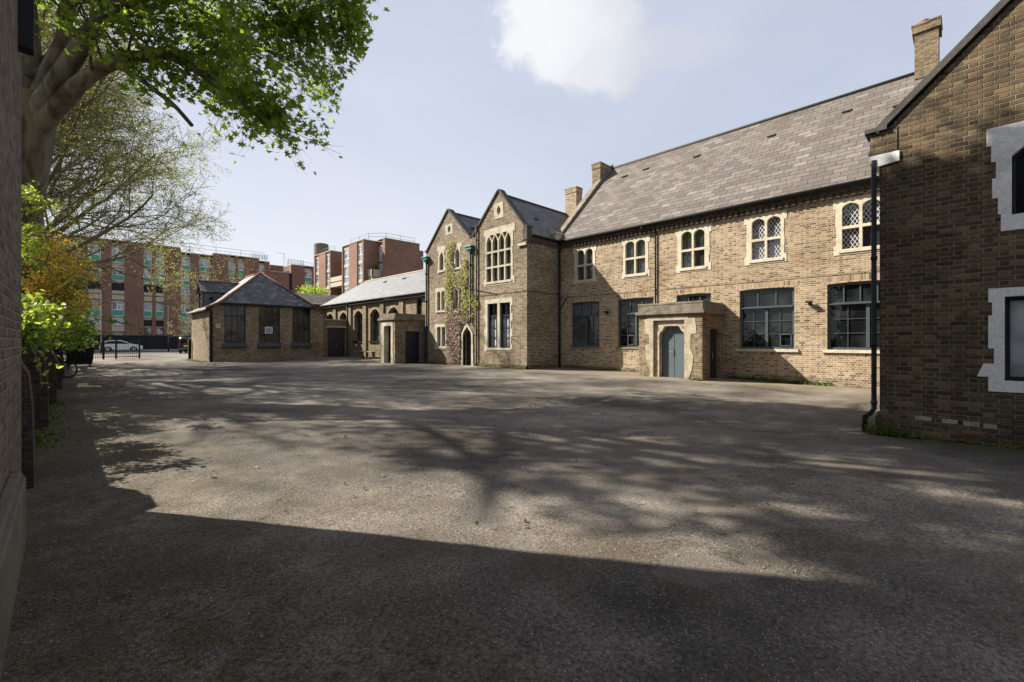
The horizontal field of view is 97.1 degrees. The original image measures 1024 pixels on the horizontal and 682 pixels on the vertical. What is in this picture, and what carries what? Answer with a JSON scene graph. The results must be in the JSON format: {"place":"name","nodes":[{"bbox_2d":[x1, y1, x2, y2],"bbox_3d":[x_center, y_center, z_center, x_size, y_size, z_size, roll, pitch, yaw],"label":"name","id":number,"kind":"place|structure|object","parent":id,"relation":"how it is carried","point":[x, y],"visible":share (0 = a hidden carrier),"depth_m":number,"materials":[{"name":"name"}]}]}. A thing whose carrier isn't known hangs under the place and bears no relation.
{"place":"outdoors","nodes":[
{"label":"outdoors","id":0,"kind":"place"},
{"bbox_2d":[64,349,177,351],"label":"pavement","id":1,"kind":"structure","parent":0,"point":[146,350],"depth_m":63.35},
{"bbox_2d":[94,350,187,353],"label":"road","id":2,"kind":"structure","parent":0,"point":[130,352],"depth_m":53.47,"materials":[{"name":"asphalt"}]},
{"bbox_2d":[99,340,142,351],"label":"parked car","id":3,"kind":"object","parent":2,"relation":"on","point":[110,345],"visible":0.66,"depth_m":58.92,"materials":[{"name":"white paint"}]},
{"bbox_2d":[0,351,1023,681],"bbox_3d":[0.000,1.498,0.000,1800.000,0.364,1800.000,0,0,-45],"label":"ground","id":4,"kind":"structure","parent":0,"point":[712,421],"depth_m":3.75,"materials":[{"name":"asphalt"}]},
{"bbox_2d":[0,0,33,680],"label":"building","id":5,"kind":"structure","parent":4,"relation":"on","point":[16,28],"depth_m":3.38,"materials":[{"name":"brown brick"}]},
{"bbox_2d":[21,341,64,489],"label":"wall","id":6,"kind":"structure","parent":4,"relation":"on","point":[37,399],"depth_m":7.62,"materials":[{"name":"brick"}]},
{"bbox_2d":[21,289,70,387],"bbox_3d":[-8.140,-0.020,7.115,1.690,1.374,6.076,0,0,-45],"label":"leafy shrub","id":7,"kind":"object","parent":6,"relation":"on","point":[37,322],"visible":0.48,"depth_m":6.39,"materials":[{"name":"green plant"}]},
{"bbox_2d":[21,180,114,346],"bbox_3d":[-12.259,-1.699,11.385,3.160,4.652,8.126,0,0,-45],"label":"flowering shrub","id":8,"kind":"object","parent":6,"relation":"on","point":[50,276],"visible":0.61,"depth_m":10.38,"materials":[{"name":"green plant"}]},
{"bbox_2d":[53,302,149,353],"bbox_3d":[-14.862,-0.517,14.514,13.539,2.291,3.230,0,0,43],"label":"leafy shrub","id":9,"kind":"object","parent":6,"relation":"on","point":[87,333],"visible":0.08,"depth_m":13.89,"materials":[{"name":"green plant"}]},
{"bbox_2d":[35,394,85,461],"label":"grass verge","id":10,"kind":"object","parent":4,"relation":"on","point":[43,432],"depth_m":7.33,"materials":[{"name":"plant"}]},
{"bbox_2d":[64,354,77,377],"bbox_3d":[-17.933,0.975,17.800,1.660,0.993,0.551,0,0,6],"label":"bicycle","id":11,"kind":"object","parent":4,"relation":"on","point":[65,361],"visible":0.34,"depth_m":17.77,"materials":[{"name":"rubber"}]},
{"bbox_2d":[65,341,95,366],"bbox_3d":[-24.119,0.750,25.233,1.340,1.460,1.080,0,0,-45],"label":"wheeled bin","id":12,"kind":"object","parent":4,"relation":"on","point":[76,357],"visible":0.67,"depth_m":24.98,"materials":[{"name":"black paint"}]},
{"bbox_2d":[95,288,101,352],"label":"street lamp","id":13,"kind":"object","parent":4,"relation":"on","point":[101,323],"visible":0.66,"depth_m":49.92,"materials":[{"name":"metal"}]},
{"bbox_2d":[90,340,139,358],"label":"iron railings","id":14,"kind":"object","parent":4,"relation":"on","point":[116,356],"visible":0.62,"depth_m":36.24,"materials":[{"name":"metal"}]},
{"bbox_2d":[38,0,234,289],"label":"budding tree","id":15,"kind":"object","parent":4,"relation":"on","point":[69,135],"visible":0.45,"depth_m":19.62,"materials":[{"name":"green plant"}]},
{"bbox_2d":[37,0,235,297],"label":"budding tree","id":16,"kind":"object","parent":4,"relation":"on","point":[152,242],"visible":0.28,"depth_m":28.45,"materials":[{"name":"green plant"}]},
{"bbox_2d":[158,303,168,351],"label":"street lamp","id":17,"kind":"object","parent":4,"relation":"on","point":[168,324],"visible":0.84,"depth_m":56.67,"materials":[{"name":"metal"}]},
{"bbox_2d":[47,229,313,349],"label":"apartment block","id":18,"kind":"structure","parent":4,"relation":"on","point":[134,303],"depth_m":66.47,"materials":[{"name":"red brick"}]},
{"bbox_2d":[88,246,100,259],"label":"window","id":19,"kind":"structure","parent":18,"relation":"in","point":[98,254],"depth_m":61.99,"materials":[{"name":"glass"}]},
{"bbox_2d":[88,266,100,278],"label":"window","id":20,"kind":"structure","parent":18,"relation":"in","point":[89,266],"depth_m":62.08,"materials":[{"name":"glass"}]},
{"bbox_2d":[88,300,100,315],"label":"window","id":21,"kind":"structure","parent":18,"relation":"in","point":[99,307],"depth_m":62.06,"materials":[{"name":"glass"}]},
{"bbox_2d":[88,318,100,324],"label":"window","id":22,"kind":"structure","parent":18,"relation":"in","point":[96,323],"depth_m":62.00,"materials":[{"name":"glass"}]},
{"bbox_2d":[112,248,123,262],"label":"window","id":23,"kind":"structure","parent":18,"relation":"in","point":[115,251],"depth_m":63.56,"materials":[{"name":"glass"}]},
{"bbox_2d":[112,267,123,280],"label":"window","id":24,"kind":"structure","parent":18,"relation":"in","point":[119,277],"depth_m":63.69,"materials":[{"name":"glass"}]},
{"bbox_2d":[112,301,123,315],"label":"window","id":25,"kind":"structure","parent":18,"relation":"in","point":[118,310],"depth_m":63.60,"materials":[{"name":"glass"}]},
{"bbox_2d":[112,319,123,324],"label":"window","id":26,"kind":"structure","parent":18,"relation":"in","point":[121,320],"depth_m":63.69,"materials":[{"name":"glass"}]},
{"bbox_2d":[144,251,151,265],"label":"window","id":27,"kind":"structure","parent":18,"relation":"in","point":[148,257],"depth_m":65.98,"materials":[{"name":"glass"}]},
{"bbox_2d":[144,269,151,282],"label":"window","id":28,"kind":"structure","parent":18,"relation":"in","point":[148,274],"depth_m":65.94,"materials":[{"name":"glass"}]},
{"bbox_2d":[144,303,151,316],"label":"window","id":29,"kind":"structure","parent":18,"relation":"in","point":[147,306],"depth_m":65.97,"materials":[{"name":"glass"}]},
{"bbox_2d":[144,328,151,334],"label":"window","id":30,"kind":"structure","parent":18,"relation":"in","point":[148,329],"depth_m":66.02,"materials":[{"name":"grey glass"}]},
{"bbox_2d":[156,253,163,266],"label":"window","id":31,"kind":"structure","parent":18,"relation":"in","point":[157,262],"depth_m":66.91,"materials":[{"name":"glass"}]},
{"bbox_2d":[156,270,163,283],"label":"window","id":32,"kind":"structure","parent":18,"relation":"in","point":[158,277],"depth_m":66.97,"materials":[{"name":"glass"}]},
{"bbox_2d":[156,303,163,316],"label":"window","id":33,"kind":"structure","parent":18,"relation":"in","point":[159,307],"depth_m":66.91,"materials":[{"name":"glass"}]},
{"bbox_2d":[156,328,163,334],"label":"window","id":34,"kind":"structure","parent":18,"relation":"in","point":[159,331],"depth_m":66.93,"materials":[{"name":"grey glass"}]},
{"bbox_2d":[181,258,189,270],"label":"window","id":35,"kind":"structure","parent":18,"relation":"in","point":[187,265],"depth_m":69.13,"materials":[{"name":"glass"}]},
{"bbox_2d":[181,274,189,285],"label":"window","id":36,"kind":"structure","parent":18,"relation":"in","point":[185,283],"depth_m":69.13,"materials":[{"name":"glass"}]},
{"bbox_2d":[181,288,189,295],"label":"window","id":37,"kind":"structure","parent":18,"relation":"in","point":[188,292],"depth_m":69.13,"materials":[{"name":"glass"}]},
{"bbox_2d":[181,305,189,317],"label":"window","id":38,"kind":"structure","parent":18,"relation":"in","point":[184,312],"depth_m":69.05,"materials":[{"name":"glass"}]},
{"bbox_2d":[181,321,189,327],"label":"window","id":39,"kind":"structure","parent":18,"relation":"in","point":[182,322],"depth_m":69.13,"materials":[{"name":"glass"}]},
{"bbox_2d":[199,260,208,271],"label":"window","id":40,"kind":"structure","parent":18,"relation":"in","point":[202,265],"depth_m":70.73,"materials":[{"name":"glass"}]},
{"bbox_2d":[199,275,208,280],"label":"window","id":41,"kind":"structure","parent":18,"relation":"in","point":[200,276],"depth_m":70.72,"materials":[{"name":"glass"}]},
{"bbox_2d":[228,263,234,274],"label":"window","id":42,"kind":"structure","parent":18,"relation":"in","point":[229,265],"depth_m":73.34,"materials":[{"name":"glass"}]},
{"bbox_2d":[238,264,243,274],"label":"window","id":43,"kind":"structure","parent":18,"relation":"in","point":[240,269],"depth_m":74.41,"materials":[{"name":"glass"}]},
{"bbox_2d":[259,266,263,272],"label":"window","id":44,"kind":"structure","parent":18,"relation":"in","point":[261,268],"depth_m":76.56,"materials":[{"name":"glass"}]},
{"bbox_2d":[305,271,311,281],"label":"window","id":45,"kind":"structure","parent":18,"relation":"in","point":[308,275],"depth_m":82.00,"materials":[{"name":"glass"}]},
{"bbox_2d":[178,337,190,352],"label":"parked car","id":46,"kind":"object","parent":4,"relation":"on","point":[182,346],"visible":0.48,"depth_m":50.88,"materials":[{"name":"paint"}]},
{"bbox_2d":[163,267,212,339],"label":"budding tree","id":47,"kind":"object","parent":4,"relation":"on","point":[186,296],"visible":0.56,"depth_m":49.64,"materials":[{"name":"green plant"}]},
{"bbox_2d":[188,339,190,358],"bbox_3d":[-24.713,0.725,34.679,0.200,1.750,0.200,0,0,-45],"label":"gate post","id":48,"kind":"object","parent":4,"relation":"on","point":[189,348],"visible":0.91,"depth_m":34.60,"materials":[{"name":"metal"}]},
{"bbox_2d":[178,359,207,362],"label":"weeds","id":49,"kind":"object","parent":4,"relation":"on","point":[194,360],"visible":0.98,"depth_m":32.13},
{"bbox_2d":[21,0,389,266],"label":"plane tree","id":50,"kind":"object","parent":4,"relation":"on","point":[57,82],"visible":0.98,"depth_m":11.36,"materials":[{"name":"green plant"}]},
{"bbox_2d":[176,253,258,344],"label":"budding tree","id":51,"kind":"object","parent":4,"relation":"on","point":[215,276],"visible":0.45,"depth_m":49.91,"materials":[{"name":"green plant"}]},
{"bbox_2d":[187,272,325,361],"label":"hipped classroom","id":52,"kind":"structure","parent":4,"relation":"on","point":[257,316],"depth_m":33.32,"materials":[{"name":"brown brick"}]},
{"bbox_2d":[223,305,247,347],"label":"window","id":53,"kind":"structure","parent":52,"relation":"in","point":[234,315],"depth_m":31.69,"materials":[{"name":"black glass"}]},
{"bbox_2d":[258,306,281,347],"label":"window","id":54,"kind":"structure","parent":52,"relation":"in","point":[269,317],"depth_m":33.28,"materials":[{"name":"black glass"}]},
{"bbox_2d":[291,308,311,346],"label":"window","id":55,"kind":"structure","parent":52,"relation":"in","point":[300,316],"depth_m":34.87,"materials":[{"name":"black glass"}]},
{"bbox_2d":[297,283,329,294],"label":"round tree","id":56,"kind":"object","parent":4,"relation":"on","point":[310,291],"visible":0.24,"depth_m":51.50,"materials":[{"name":"green plant"}]},
{"bbox_2d":[296,293,337,318],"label":"tiled building","id":57,"kind":"structure","parent":4,"relation":"on","point":[317,300],"depth_m":43.24,"materials":[{"name":"grey tile"}]},
{"bbox_2d":[324,319,346,356],"bbox_3d":[-15.148,0.060,37.988,2.600,3.680,0.420,0,0,-45],"label":"link annex","id":58,"kind":"object","parent":4,"relation":"on","point":[335,337],"visible":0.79,"depth_m":38.12,"materials":[{"name":"brown brick"}]},
{"bbox_2d":[328,328,344,356],"bbox_3d":[-14.864,0.180,38.185,1.540,2.540,0.120,0,0,-45],"label":"door","id":59,"kind":"structure","parent":58,"relation":"in","point":[336,336],"depth_m":38.23,"materials":[{"name":"wood"}]},
{"bbox_2d":[358,351,375,358],"bbox_3d":[-11.408,1.170,35.570,0.350,0.660,2.200,0,0,-45],"label":"bench","id":60,"kind":"object","parent":4,"relation":"on","point":[372,354],"visible":0.93,"depth_m":34.97,"materials":[{"name":"brown wood"}]},
{"bbox_2d":[314,233,422,299],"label":"apartment block","id":61,"kind":"structure","parent":4,"relation":"on","point":[350,266],"depth_m":64.44,"materials":[{"name":"red brick"}]},
{"bbox_2d":[316,259,318,271],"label":"window","id":62,"kind":"structure","parent":61,"relation":"in","point":[317,260],"depth_m":74.19,"materials":[{"name":"glass"}]},
{"bbox_2d":[316,275,318,287],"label":"window","id":63,"kind":"structure","parent":61,"relation":"in","point":[317,276],"depth_m":74.19,"materials":[{"name":"glass"}]},
{"bbox_2d":[314,243,328,254],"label":"concrete tower","id":64,"kind":"structure","parent":61,"relation":"on","point":[318,247],"depth_m":84.23,"materials":[{"name":"concrete"}]},
{"bbox_2d":[327,255,329,268],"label":"window","id":65,"kind":"structure","parent":61,"relation":"in","point":[328,257],"depth_m":71.08,"materials":[{"name":"glass"}]},
{"bbox_2d":[327,272,329,285],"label":"window","id":66,"kind":"structure","parent":61,"relation":"in","point":[328,273],"depth_m":71.08,"materials":[{"name":"glass"}]},
{"bbox_2d":[344,249,348,264],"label":"window","id":67,"kind":"structure","parent":61,"relation":"in","point":[346,252],"depth_m":66.58,"materials":[{"name":"glass"}]},
{"bbox_2d":[344,267,348,282],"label":"window","id":68,"kind":"structure","parent":61,"relation":"in","point":[346,270],"depth_m":66.58,"materials":[{"name":"glass"}]},
{"bbox_2d":[344,285,348,292],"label":"window","id":69,"kind":"structure","parent":61,"relation":"in","point":[346,288],"depth_m":66.58,"materials":[{"name":"glass"}]},
{"bbox_2d":[358,245,361,260],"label":"window","id":70,"kind":"structure","parent":61,"relation":"in","point":[359,247],"depth_m":63.51,"materials":[{"name":"glass"}]},
{"bbox_2d":[358,264,361,279],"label":"window","id":71,"kind":"structure","parent":61,"relation":"in","point":[359,265],"depth_m":63.54,"materials":[{"name":"glass"}]},
{"bbox_2d":[320,269,424,358],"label":"arched wing","id":72,"kind":"structure","parent":4,"relation":"on","point":[361,308],"depth_m":36.71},
{"bbox_2d":[353,312,362,342],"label":"window","id":73,"kind":"structure","parent":72,"relation":"in","point":[360,318],"depth_m":38.10,"materials":[{"name":"black glass"}]},
{"bbox_2d":[368,311,379,342],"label":"window","id":74,"kind":"structure","parent":72,"relation":"in","point":[377,316],"depth_m":36.12,"materials":[{"name":"black glass"}]},
{"bbox_2d":[418,298,421,313],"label":"window","id":75,"kind":"structure","parent":72,"relation":"in","point":[419,300],"depth_m":31.27,"materials":[{"name":"black glass"}]},
{"bbox_2d":[377,313,424,363],"bbox_3d":[-7.244,0.080,30.172,2.610,3.640,2.170,0,0,-45],"label":"entrance porch","id":76,"kind":"object","parent":4,"relation":"on","point":[402,337],"visible":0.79,"depth_m":29.56,"materials":[{"name":"stone"}]},
{"bbox_2d":[390,326,390,362],"bbox_3d":[-7.781,0.250,29.605,0.090,2.500,0.880,0,0,-45],"label":"inner door","id":77,"kind":"structure","parent":76,"relation":"in","point":[390,326],"depth_m":29.84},
{"bbox_2d":[405,331,418,362],"bbox_3d":[-6.568,0.460,29.646,1.130,2.120,0.050,0,0,-45],"label":"door","id":78,"kind":"structure","parent":76,"relation":"in","point":[411,337],"depth_m":29.60,"materials":[{"name":"wood"}]},
{"bbox_2d":[421,186,582,369],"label":"gabled building","id":79,"kind":"structure","parent":4,"relation":"on","point":[506,247],"depth_m":24.88,"materials":[{"name":"brown brick"}]},
{"bbox_2d":[435,287,446,312],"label":"window","id":80,"kind":"structure","parent":79,"relation":"in","point":[440,305],"depth_m":28.35,"materials":[{"name":"stone"}]},
{"bbox_2d":[435,324,446,349],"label":"window","id":81,"kind":"structure","parent":79,"relation":"in","point":[440,336],"depth_m":28.40,"materials":[{"name":"stone"}]},
{"bbox_2d":[437,245,445,273],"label":"window","id":82,"kind":"structure","parent":79,"relation":"in","point":[441,265],"depth_m":28.41,"materials":[{"name":"stone"}]},
{"bbox_2d":[438,245,463,287],"bbox_3d":[-3.469,-4.225,25.980,1.954,2.309,0.090,0,0,-45],"label":"flagpole","id":83,"kind":"object","parent":79,"relation":"attached to","point":[451,267],"visible":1,"depth_m":26.00,"materials":[{"name":"white metal"}]},
{"bbox_2d":[453,242,461,269],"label":"window","id":84,"kind":"structure","parent":79,"relation":"in","point":[457,262],"depth_m":27.24,"materials":[{"name":"stone"}]},
{"bbox_2d":[453,286,463,311],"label":"window","id":85,"kind":"structure","parent":79,"relation":"in","point":[458,296],"depth_m":27.10,"materials":[{"name":"stone"}]},
{"bbox_2d":[443,241,478,364],"bbox_3d":[-3.082,-2.270,26.809,0.235,7.558,3.296,0,0,-45],"label":"creeper","id":86,"kind":"object","parent":79,"relation":"attached to","point":[454,327],"visible":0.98,"depth_m":27.16,"materials":[{"name":"green plant"}]},
{"bbox_2d":[467,331,470,364],"bbox_3d":[-2.400,0.300,26.652,0.020,2.600,1.050,0,0,-45],"label":"door","id":87,"kind":"structure","parent":79,"relation":"in","point":[469,334],"depth_m":26.75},
{"bbox_2d":[484,297,512,351],"bbox_3d":[-0.672,-0.840,24.684,0.355,2.880,2.263,0,0,-45],"label":"window","id":88,"kind":"structure","parent":79,"relation":"in","point":[498,316],"depth_m":24.57,"materials":[{"name":"stone"}]},
{"bbox_2d":[484,223,514,286],"bbox_3d":[-0.649,-4.600,24.604,0.275,3.160,2.455,0,0,-45],"label":"window","id":89,"kind":"structure","parent":79,"relation":"in","point":[498,240],"depth_m":24.57,"materials":[{"name":"stone"}]},
{"bbox_2d":[4,406,1022,681],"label":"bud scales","id":90,"kind":"object","parent":4,"relation":"on","point":[564,548],"visible":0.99,"depth_m":3.43,"materials":[{"name":"plant"}]},
{"bbox_2d":[12,375,1023,681],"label":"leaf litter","id":91,"kind":"object","parent":4,"relation":"on","point":[294,541],"visible":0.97,"depth_m":3.19,"materials":[{"name":"plant"}]},
{"bbox_2d":[89,389,1023,681],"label":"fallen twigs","id":92,"kind":"object","parent":4,"relation":"on","point":[630,501],"depth_m":4.32,"materials":[{"name":"wood"}]},
{"bbox_2d":[477,364,831,385],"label":"weeds","id":93,"kind":"object","parent":4,"relation":"on","point":[774,380],"visible":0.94,"depth_m":17.58,"materials":[{"name":"plant"}]},
{"bbox_2d":[635,300,725,380],"bbox_3d":[7.017,0.235,18.913,2.190,3.530,2.920,0,0,-45],"label":"entrance porch","id":94,"kind":"object","parent":4,"relation":"on","point":[684,340],"visible":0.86,"depth_m":18.29,"materials":[{"name":"stone"}]},
{"bbox_2d":[662,326,683,377],"bbox_3d":[6.569,0.480,18.350,0.120,2.160,1.070,0,0,-45],"label":"door","id":95,"kind":"structure","parent":94,"relation":"in","point":[672,337],"depth_m":18.37,"materials":[{"name":"grey paint"}]},
{"bbox_2d":[710,329,715,377],"bbox_3d":[8.046,0.540,18.215,1.010,2.080,0.120,0,0,-45],"label":"door","id":96,"kind":"structure","parent":94,"relation":"in","point":[712,332],"depth_m":18.33,"materials":[{"name":"wood"}]},
{"bbox_2d":[551,15,942,389],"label":"school hall","id":97,"kind":"structure","parent":4,"relation":"on","point":[760,230],"depth_m":18.61,"materials":[{"name":"yellow brick"}]},
{"bbox_2d":[573,244,595,283],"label":"window","id":98,"kind":"structure","parent":97,"relation":"in","point":[584,262],"depth_m":23.75,"materials":[{"name":"beige stone"}]},
{"bbox_2d":[570,301,600,348],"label":"window","id":99,"kind":"structure","parent":97,"relation":"in","point":[585,315],"depth_m":23.79,"materials":[{"name":"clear glass"}]},
{"bbox_2d":[616,298,653,348],"bbox_3d":[5.938,-0.815,21.680,0.230,2.450,2.070,0,0,-45],"label":"window","id":100,"kind":"structure","parent":97,"relation":"in","point":[628,322],"depth_m":21.97,"materials":[{"name":"black glass"}]},
{"bbox_2d":[622,234,649,278],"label":"window","id":101,"kind":"structure","parent":97,"relation":"in","point":[635,254],"depth_m":21.63,"materials":[{"name":"beige stone"}]},
{"bbox_2d":[676,223,711,272],"bbox_3d":[7.923,-3.975,19.686,0.275,1.950,1.564,0,0,-45],"label":"window","id":102,"kind":"structure","parent":97,"relation":"in","point":[693,243],"depth_m":19.66,"materials":[{"name":"beige stone"}]},
{"bbox_2d":[677,293,710,301],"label":"window","id":103,"kind":"structure","parent":97,"relation":"in","point":[700,296],"depth_m":19.71,"materials":[{"name":"black glass"}]},
{"bbox_2d":[744,209,786,265],"bbox_3d":[9.912,-3.975,17.678,0.275,1.950,1.510,0,0,-45],"label":"window","id":104,"kind":"structure","parent":97,"relation":"in","point":[765,242],"depth_m":17.62,"materials":[{"name":"beige stone"}]},
{"bbox_2d":[735,287,798,351],"bbox_3d":[9.921,-0.805,17.637,0.260,2.470,2.200,0,0,-45],"label":"window","id":105,"kind":"structure","parent":97,"relation":"in","point":[767,314],"depth_m":17.64,"materials":[{"name":"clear glass"}]},
{"bbox_2d":[822,280,879,352],"bbox_3d":[11.976,-0.805,15.563,0.260,2.470,2.140,0,0,-45],"label":"window","id":106,"kind":"structure","parent":97,"relation":"in","point":[849,304],"depth_m":15.80,"materials":[{"name":"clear glass"}]},
{"bbox_2d":[833,193,879,255],"bbox_3d":[12.001,-3.975,15.569,0.275,1.950,1.533,0,0,-45],"label":"window","id":107,"kind":"structure","parent":97,"relation":"in","point":[852,215],"depth_m":15.69,"materials":[{"name":"beige stone"}]},
{"bbox_2d":[857,404,1023,449],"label":"weeds","id":108,"kind":"object","parent":4,"relation":"on","point":[870,429],"visible":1,"depth_m":7.51,"materials":[{"name":"plant"}]},
{"bbox_2d":[862,0,1023,448],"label":"gable building","id":109,"kind":"structure","parent":4,"relation":"on","point":[945,139],"depth_m":7.13,"materials":[{"name":"brick"}]},
{"bbox_2d":[977,287,1023,392],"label":"window","id":110,"kind":"structure","parent":109,"relation":"in","point":[1006,322],"depth_m":6.80,"materials":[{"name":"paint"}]},
{"bbox_2d":[986,121,1023,230],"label":"window","id":111,"kind":"structure","parent":109,"relation":"in","point":[1006,142],"depth_m":6.76,"materials":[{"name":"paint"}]},
{"bbox_2d":[44,0,999,268],"label":"sky","id":112,"kind":"structure","parent":0,"point":[450,104],"materials":[{"name":"blue"}]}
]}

